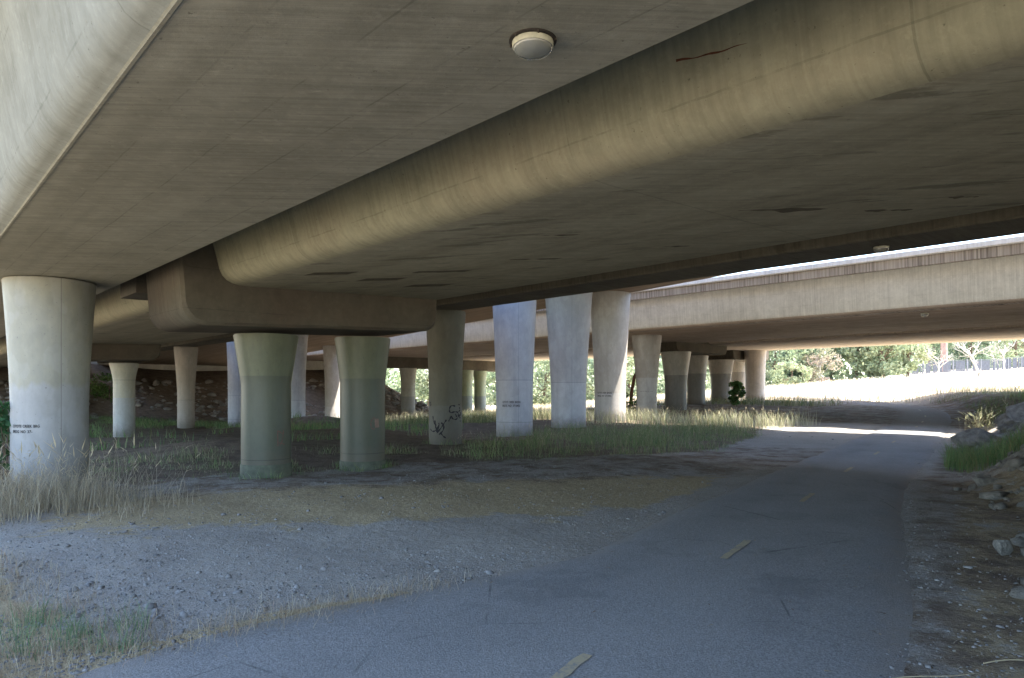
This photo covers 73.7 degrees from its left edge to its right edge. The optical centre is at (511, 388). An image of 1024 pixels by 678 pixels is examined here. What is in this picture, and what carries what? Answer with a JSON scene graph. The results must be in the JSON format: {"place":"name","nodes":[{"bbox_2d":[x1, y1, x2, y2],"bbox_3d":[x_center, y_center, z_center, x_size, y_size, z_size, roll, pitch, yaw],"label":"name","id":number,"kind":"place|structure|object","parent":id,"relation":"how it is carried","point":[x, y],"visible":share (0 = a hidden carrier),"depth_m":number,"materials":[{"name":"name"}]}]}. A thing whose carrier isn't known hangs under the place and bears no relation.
{"place":"outdoors","nodes":[
{"label":"outdoors","id":0,"kind":"place"},
{"bbox_2d":[0,545,500,677],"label":"dry grass","id":1,"kind":"structure","parent":0,"point":[76,630],"depth_m":4.54,"materials":[{"name":"beige plant"}]},
{"bbox_2d":[0,364,1023,677],"bbox_3d":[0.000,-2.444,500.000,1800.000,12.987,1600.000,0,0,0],"label":"ground","id":2,"kind":"structure","parent":0,"point":[510,526],"depth_m":8.60,"materials":[{"name":"grey gravel"}]},
{"bbox_2d":[0,400,10,487],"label":"leafy shrub","id":3,"kind":"object","parent":2,"relation":"on","point":[5,424],"visible":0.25,"depth_m":10.87,"materials":[{"name":"green plant"}]},
{"bbox_2d":[1,276,96,492],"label":"support column","id":4,"kind":"structure","parent":2,"relation":"on","point":[49,322],"depth_m":10.65,"materials":[{"name":"grey paint"}]},
{"bbox_2d":[89,372,112,402],"bbox_3d":[-34.450,-0.087,58.022,3.167,2.781,2.976,0,0,32],"label":"leafy bush","id":5,"kind":"object","parent":2,"relation":"on","point":[100,387],"visible":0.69,"depth_m":57.73,"materials":[{"name":"green plant"}]},
{"bbox_2d":[0,434,204,525],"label":"dry grass","id":6,"kind":"structure","parent":2,"relation":"on","point":[23,500],"depth_m":9.18,"materials":[{"name":"beige plant"}]},
{"bbox_2d":[109,363,138,436],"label":"support column","id":7,"kind":"structure","parent":2,"relation":"on","point":[124,376],"depth_m":27.81,"materials":[{"name":"beige paint"}]},
{"bbox_2d":[174,347,197,427],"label":"support column","id":8,"kind":"structure","parent":2,"relation":"on","point":[185,362],"depth_m":36.48,"materials":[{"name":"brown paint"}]},
{"bbox_2d":[91,361,323,370],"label":"abutment wall","id":9,"kind":"structure","parent":2,"relation":"on","point":[314,365],"depth_m":72.31,"materials":[{"name":"concrete"}]},
{"bbox_2d":[0,410,463,450],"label":"dim grass","id":10,"kind":"structure","parent":2,"relation":"on","point":[217,424],"depth_m":31.38,"materials":[{"name":"green plant"}]},
{"bbox_2d":[227,341,240,426],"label":"support column","id":11,"kind":"structure","parent":2,"relation":"on","point":[234,399],"depth_m":42.06,"materials":[{"name":"blue paint"}]},
{"bbox_2d":[0,377,474,421],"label":"riprap","id":12,"kind":"object","parent":2,"relation":"on","point":[420,404],"visible":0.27,"depth_m":63.65,"materials":[{"name":"stone"}]},
{"bbox_2d":[233,333,298,478],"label":"support column","id":13,"kind":"structure","parent":2,"relation":"on","point":[265,361],"depth_m":12.36,"materials":[{"name":"green paint"}]},
{"bbox_2d":[291,335,307,417],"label":"support column","id":14,"kind":"structure","parent":2,"relation":"on","point":[298,393],"depth_m":47.31,"materials":[{"name":"grey paint"}]},
{"bbox_2d":[323,345,339,417],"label":"support column","id":15,"kind":"structure","parent":2,"relation":"on","point":[332,389],"depth_m":55.95,"materials":[{"name":"paint"}]},
{"bbox_2d":[335,336,390,471],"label":"support column","id":16,"kind":"structure","parent":2,"relation":"on","point":[362,361],"depth_m":13.88,"materials":[{"name":"green paint"}]},
{"bbox_2d":[0,0,752,337],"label":"concrete bridge","id":17,"kind":"structure","parent":2,"relation":"on","point":[138,138],"depth_m":4.23,"materials":[{"name":"grey concrete"}]},
{"bbox_2d":[509,28,556,60],"bbox_3d":[0.104,-1.712,3.429,0.239,0.076,0.239,0,0,-42],"label":"dome lamp","id":18,"kind":"object","parent":17,"relation":"attached to","point":[531,44],"visible":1,"depth_m":3.37,"materials":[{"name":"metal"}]},
{"bbox_2d":[3,413,762,488],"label":"green grass","id":19,"kind":"structure","parent":2,"relation":"on","point":[643,442],"depth_m":19.32,"materials":[{"name":"green plant"}]},
{"bbox_2d":[399,368,416,413],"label":"support column","id":20,"kind":"structure","parent":2,"relation":"on","point":[408,376],"depth_m":72.09,"materials":[{"name":"beige paint"}]},
{"bbox_2d":[387,356,427,368],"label":"bent cap","id":21,"kind":"object","parent":20,"relation":"on","point":[407,362],"visible":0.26,"depth_m":71.37,"materials":[{"name":"concrete"}]},
{"bbox_2d":[415,369,428,405],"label":"leafy tree","id":22,"kind":"object","parent":2,"relation":"on","point":[423,393],"visible":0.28,"depth_m":122.47,"materials":[{"name":"green plant"}]},
{"bbox_2d":[426,310,465,444],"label":"support column","id":23,"kind":"structure","parent":2,"relation":"on","point":[445,340],"depth_m":19.53,"materials":[{"name":"grey paint"}]},
{"bbox_2d":[160,205,1023,350],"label":"concrete bridge","id":24,"kind":"structure","parent":23,"relation":"on","point":[983,225],"depth_m":11.87,"materials":[{"name":"grey concrete"}]},
{"bbox_2d":[872,245,889,252],"bbox_3d":[5.825,-2.198,10.771,0.253,0.103,0.253,0,0,-43],"label":"dome lamp","id":25,"kind":"object","parent":24,"relation":"attached to","point":[880,248],"visible":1,"depth_m":10.70,"materials":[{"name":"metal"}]},
{"bbox_2d":[462,370,473,411],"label":"support column","id":26,"kind":"structure","parent":2,"relation":"on","point":[467,378],"depth_m":77.05,"materials":[{"name":"green paint"}]},
{"bbox_2d":[463,360,494,371],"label":"bent cap","id":27,"kind":"object","parent":26,"relation":"on","point":[488,366],"visible":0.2,"depth_m":80.06,"materials":[{"name":"concrete"}]},
{"bbox_2d":[473,371,486,411],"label":"support column","id":28,"kind":"structure","parent":2,"relation":"on","point":[480,389],"depth_m":80.07,"materials":[{"name":"green paint"}]},
{"bbox_2d":[0,0,1023,367],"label":"concrete bridge","id":29,"kind":"structure","parent":2,"relation":"on","point":[754,124],"depth_m":5.60,"materials":[{"name":"grey concrete"}]},
{"bbox_2d":[5,336,160,361],"bbox_3d":[-16.919,-1.730,27.086,5.010,1.340,2.000,0,0,-42],"label":"bent cap","id":30,"kind":"object","parent":29,"relation":"hanging from","point":[123,352],"visible":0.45,"depth_m":27.20,"materials":[{"name":"concrete"}]},
{"bbox_2d":[146,243,436,335],"bbox_3d":[-3.981,-1.710,12.967,5.010,1.380,1.900,0,0,-42],"label":"bent cap","id":31,"kind":"object","parent":29,"relation":"hanging from","point":[195,291],"visible":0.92,"depth_m":11.69,"materials":[{"name":"concrete"}]},
{"bbox_2d":[0,430,1023,677],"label":"gravel stones","id":32,"kind":"object","parent":2,"relation":"on","point":[182,614],"visible":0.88,"depth_m":5.65,"materials":[{"name":"grey gravel"}]},
{"bbox_2d":[486,362,538,406],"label":"leafy tree","id":33,"kind":"object","parent":2,"relation":"on","point":[491,376],"visible":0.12,"depth_m":106.69,"materials":[{"name":"green plant"}]},
{"bbox_2d":[493,300,536,436],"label":"support column","id":34,"kind":"structure","parent":2,"relation":"on","point":[514,334],"depth_m":23.53,"materials":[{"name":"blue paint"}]},
{"bbox_2d":[97,272,738,365],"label":"concrete ramp","id":35,"kind":"structure","parent":34,"relation":"on","point":[213,355],"depth_m":52.96,"materials":[{"name":"grey concrete"}]},
{"bbox_2d":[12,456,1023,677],"bbox_3d":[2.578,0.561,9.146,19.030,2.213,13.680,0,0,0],"label":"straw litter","id":36,"kind":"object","parent":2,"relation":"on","point":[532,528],"visible":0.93,"depth_m":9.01,"materials":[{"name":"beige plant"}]},
{"bbox_2d":[533,360,550,406],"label":"leafy tree","id":37,"kind":"object","parent":2,"relation":"on","point":[541,399],"visible":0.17,"depth_m":111.05,"materials":[{"name":"green plant"}]},
{"bbox_2d":[545,292,592,427],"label":"support column","id":38,"kind":"structure","parent":2,"relation":"on","point":[568,322],"depth_m":28.52,"materials":[{"name":"grey paint"}]},
{"bbox_2d":[549,358,593,402],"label":"leafy tree","id":39,"kind":"object","parent":2,"relation":"on","point":[590,375],"visible":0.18,"depth_m":101.94,"materials":[{"name":"green plant"}]},
{"bbox_2d":[591,291,630,421],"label":"support column","id":40,"kind":"structure","parent":2,"relation":"on","point":[610,310],"depth_m":34.34,"materials":[{"name":"paint"}]},
{"bbox_2d":[626,393,636,411],"bbox_3d":[8.122,1.006,45.864,2.091,1.738,1.690,0,0,0],"label":"leafy bush","id":41,"kind":"object","parent":2,"relation":"on","point":[631,402],"visible":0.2,"depth_m":45.71,"materials":[{"name":"green plant"}]},
{"bbox_2d":[628,373,635,410],"bbox_3d":[9.052,-0.679,48.000,1.779,4.840,0.280,0,0,0],"label":"leaning tree","id":42,"kind":"object","parent":2,"relation":"on","point":[632,386],"visible":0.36,"depth_m":47.91,"materials":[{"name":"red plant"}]},
{"bbox_2d":[626,356,660,399],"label":"leafy tree","id":43,"kind":"object","parent":2,"relation":"on","point":[630,368],"visible":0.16,"depth_m":104.16,"materials":[{"name":"green plant"}]},
{"bbox_2d":[632,334,661,415],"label":"support column","id":44,"kind":"structure","parent":2,"relation":"on","point":[646,350],"depth_m":41.72,"materials":[{"name":"grey paint"}]},
{"bbox_2d":[660,351,690,410],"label":"support column","id":45,"kind":"structure","parent":2,"relation":"on","point":[675,364],"depth_m":47.76,"materials":[{"name":"brown paint"}]},
{"bbox_2d":[660,342,726,354],"bbox_3d":[13.260,-3.110,51.213,6.910,0.980,2.400,0,0,-42],"label":"bent cap","id":46,"kind":"object","parent":45,"relation":"on","point":[700,348],"visible":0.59,"depth_m":49.76,"materials":[{"name":"concrete"}]},
{"bbox_2d":[307,236,1023,360],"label":"concrete bridge","id":47,"kind":"structure","parent":46,"relation":"on","point":[974,284],"depth_m":31.98,"materials":[{"name":"grey concrete"}]},
{"bbox_2d":[920,312,928,316],"bbox_3d":[17.889,-3.216,29.610,0.345,0.169,0.345,0,0,-43],"label":"dome lamp","id":48,"kind":"object","parent":47,"relation":"attached to","point":[924,314],"visible":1,"depth_m":29.50,"materials":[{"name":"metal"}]},
{"bbox_2d":[687,355,708,404],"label":"support column","id":49,"kind":"structure","parent":2,"relation":"on","point":[696,378],"depth_m":53.55,"materials":[{"name":"brown paint"}]},
{"bbox_2d":[385,340,1023,404],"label":"woodland","id":50,"kind":"object","parent":2,"relation":"on","point":[391,374],"visible":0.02,"depth_m":155.88,"materials":[{"name":"green plant"}]},
{"bbox_2d":[705,364,710,391],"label":"leafy tree","id":51,"kind":"object","parent":2,"relation":"on","point":[708,379],"visible":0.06,"depth_m":110.05,"materials":[{"name":"green plant"}]},
{"bbox_2d":[708,359,733,401],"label":"support column","id":52,"kind":"structure","parent":2,"relation":"on","point":[720,371],"depth_m":58.67,"materials":[{"name":"brown paint"}]},
{"bbox_2d":[728,380,746,405],"bbox_3d":[16.439,0.456,50.016,1.396,2.241,1.145,0,0,29],"label":"leafy bush","id":53,"kind":"object","parent":2,"relation":"on","point":[737,386],"visible":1,"depth_m":49.82,"materials":[{"name":"green plant"}]},
{"bbox_2d":[731,362,744,398],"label":"support column","id":54,"kind":"structure","parent":2,"relation":"on","point":[738,372],"depth_m":63.53,"materials":[{"name":"brown paint"}]},
{"bbox_2d":[707,350,768,361],"bbox_3d":[20.062,-3.060,61.108,6.310,1.080,3.000,0,0,-42],"label":"bent cap","id":55,"kind":"object","parent":54,"relation":"on","point":[736,355],"visible":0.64,"depth_m":58.69,"materials":[{"name":"concrete"}]},
{"bbox_2d":[463,325,1023,360],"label":"concrete bridge","id":56,"kind":"structure","parent":55,"relation":"on","point":[999,333],"depth_m":46.57,"materials":[{"name":"grey concrete"}]},
{"bbox_2d":[472,375,1023,410],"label":"field grass","id":57,"kind":"structure","parent":2,"relation":"on","point":[937,386],"depth_m":63.82,"materials":[{"name":"beige plant"}]},
{"bbox_2d":[744,350,765,400],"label":"support column","id":58,"kind":"structure","parent":2,"relation":"on","point":[755,365],"depth_m":58.14,"materials":[{"name":"beige paint"}]},
{"bbox_2d":[765,349,813,386],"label":"leafy tree","id":59,"kind":"object","parent":2,"relation":"on","point":[787,355],"visible":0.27,"depth_m":90.58,"materials":[{"name":"green plant"}]},
{"bbox_2d":[768,359,812,386],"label":"leafy bush","id":60,"kind":"object","parent":2,"relation":"on","point":[790,365],"visible":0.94,"depth_m":85.46,"materials":[{"name":"green plant"}]},
{"bbox_2d":[776,348,824,382],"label":"leafy tree","id":61,"kind":"object","parent":2,"relation":"on","point":[788,373],"visible":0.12,"depth_m":97.13,"materials":[{"name":"green plant"}]},
{"bbox_2d":[798,348,843,383],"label":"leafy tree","id":62,"kind":"object","parent":2,"relation":"on","point":[819,363],"visible":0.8,"depth_m":89.70,"materials":[{"name":"beige plant"}]},
{"bbox_2d":[813,347,856,381],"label":"leafy tree","id":63,"kind":"object","parent":2,"relation":"on","point":[830,373],"visible":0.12,"depth_m":98.92,"materials":[{"name":"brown plant"}]},
{"bbox_2d":[831,345,895,380],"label":"leafy tree","id":64,"kind":"object","parent":2,"relation":"on","point":[853,361],"visible":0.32,"depth_m":95.00,"materials":[{"name":"green plant"}]},
{"bbox_2d":[838,344,925,378],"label":"leafy tree","id":65,"kind":"object","parent":2,"relation":"on","point":[881,369],"visible":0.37,"depth_m":94.36,"materials":[{"name":"green plant"}]},
{"bbox_2d":[890,344,936,376],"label":"leafy tree","id":66,"kind":"object","parent":2,"relation":"on","point":[913,364],"visible":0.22,"depth_m":97.92,"materials":[{"name":"green plant"}]},
{"bbox_2d":[911,345,957,376],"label":"bare tree","id":67,"kind":"object","parent":2,"relation":"on","point":[932,359],"visible":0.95,"depth_m":92.50,"materials":[{"name":"plant"}]},
{"bbox_2d":[911,342,959,364],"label":"leafy tree","id":68,"kind":"object","parent":2,"relation":"on","point":[938,345],"visible":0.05,"depth_m":125.96,"materials":[{"name":"green plant"}]},
{"bbox_2d":[896,673,974,677],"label":"twig","id":69,"kind":"object","parent":2,"relation":"on","point":[932,676],"visible":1,"depth_m":3.78,"materials":[{"name":"beige wood"}]},
{"bbox_2d":[940,343,947,371],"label":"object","id":70,"kind":"object","parent":2,"relation":"on","point":[944,348],"visible":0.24,"depth_m":111.61,"materials":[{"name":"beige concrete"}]},
{"bbox_2d":[934,341,992,368],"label":"leafy tree","id":71,"kind":"object","parent":2,"relation":"on","point":[956,352],"visible":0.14,"depth_m":130.94,"materials":[{"name":"green plant"}]},
{"bbox_2d":[909,356,1023,374],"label":"metal fence","id":72,"kind":"object","parent":2,"relation":"on","point":[958,365],"visible":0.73,"depth_m":107.35,"materials":[{"name":"grey metal"}]},
{"bbox_2d":[950,428,993,448],"bbox_3d":[12.400,1.346,18.129,1.207,0.617,1.092,11,-5,11],"label":"rock","id":73,"kind":"object","parent":2,"relation":"on","point":[974,435],"visible":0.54,"depth_m":17.89,"materials":[{"name":"stone"}]},
{"bbox_2d":[968,483,976,489],"bbox_3d":[7.403,1.584,11.004,0.152,0.124,0.123,0,0,-37],"label":"rock","id":74,"kind":"object","parent":2,"relation":"on","point":[973,486],"visible":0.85,"depth_m":10.97,"materials":[{"name":"stone"}]},
{"bbox_2d":[951,341,996,377],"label":"bare tree","id":75,"kind":"object","parent":2,"relation":"on","point":[963,348],"visible":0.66,"depth_m":87.72,"materials":[{"name":"white plant"}]},
{"bbox_2d":[972,476,997,486],"bbox_3d":[7.755,1.559,11.138,0.335,0.244,0.357,0,0,-8],"label":"rock","id":76,"kind":"object","parent":2,"relation":"on","point":[981,480],"visible":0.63,"depth_m":11.06,"materials":[{"name":"stone"}]},
{"bbox_2d":[953,402,1023,598],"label":"bank rubble","id":77,"kind":"object","parent":2,"relation":"on","point":[1016,460],"visible":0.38,"depth_m":10.82,"materials":[{"name":"stone"}]},
{"bbox_2d":[983,340,1015,372],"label":"bare tree","id":78,"kind":"object","parent":2,"relation":"on","point":[1005,350],"visible":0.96,"depth_m":94.89,"materials":[{"name":"white plant"}]},
{"bbox_2d":[994,434,1008,441],"bbox_3d":[11.337,1.169,15.252,1.298,0.303,0.497,3,-4,-11],"label":"rock","id":79,"kind":"object","parent":2,"relation":"on","point":[997,436],"visible":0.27,"depth_m":15.09,"materials":[{"name":"stone"}]},
{"bbox_2d":[992,540,1012,555],"bbox_3d":[4.856,1.579,6.759,0.191,0.204,0.142,-8,-1,-23],"label":"rock","id":80,"kind":"object","parent":2,"relation":"on","point":[1003,547],"visible":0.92,"depth_m":6.70,"materials":[{"name":"stone"}]},
{"bbox_2d":[983,659,1023,663],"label":"twig","id":81,"kind":"object","parent":2,"relation":"on","point":[1001,660],"visible":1,"depth_m":4.00,"materials":[{"name":"beige wood"}]},
{"bbox_2d":[992,340,1023,367],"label":"leafy tree","id":82,"kind":"object","parent":2,"relation":"on","point":[1014,352],"visible":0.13,"depth_m":118.16,"materials":[{"name":"green plant"}]},
{"bbox_2d":[1005,405,1023,423],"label":"rock","id":83,"kind":"object","parent":2,"relation":"on","point":[1014,413],"visible":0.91,"depth_m":16.01,"materials":[{"name":"stone"}]},
{"bbox_2d":[76,396,951,677],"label":"path","id":84,"kind":"structure","parent":0,"point":[648,618],"depth_m":4.94,"materials":[{"name":"grey asphalt"}]},
{"bbox_2d":[65,426,950,677],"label":"path edge grit","id":85,"kind":"object","parent":84,"relation":"on","point":[756,478],"visible":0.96,"depth_m":6.57,"materials":[{"name":"grey gravel"}]},
{"bbox_2d":[385,394,842,430],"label":"pale grass","id":86,"kind":"structure","parent":0,"point":[470,415],"depth_m":34.22,"materials":[{"name":"beige plant"}]},
{"bbox_2d":[388,233,1023,388],"label":"sky","id":87,"kind":"structure","parent":0,"point":[1015,235],"materials":[{"name":"white"}]},
{"bbox_2d":[930,386,1023,472],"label":"bank grass","id":88,"kind":"structure","parent":0,"point":[971,459],"depth_m":13.69,"materials":[{"name":"green plant"}]},
{"bbox_2d":[955,406,999,430],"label":"plume grass","id":89,"kind":"object","parent":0,"point":[979,422],"depth_m":24.45,"materials":[{"name":"beige plant"}]}
]}

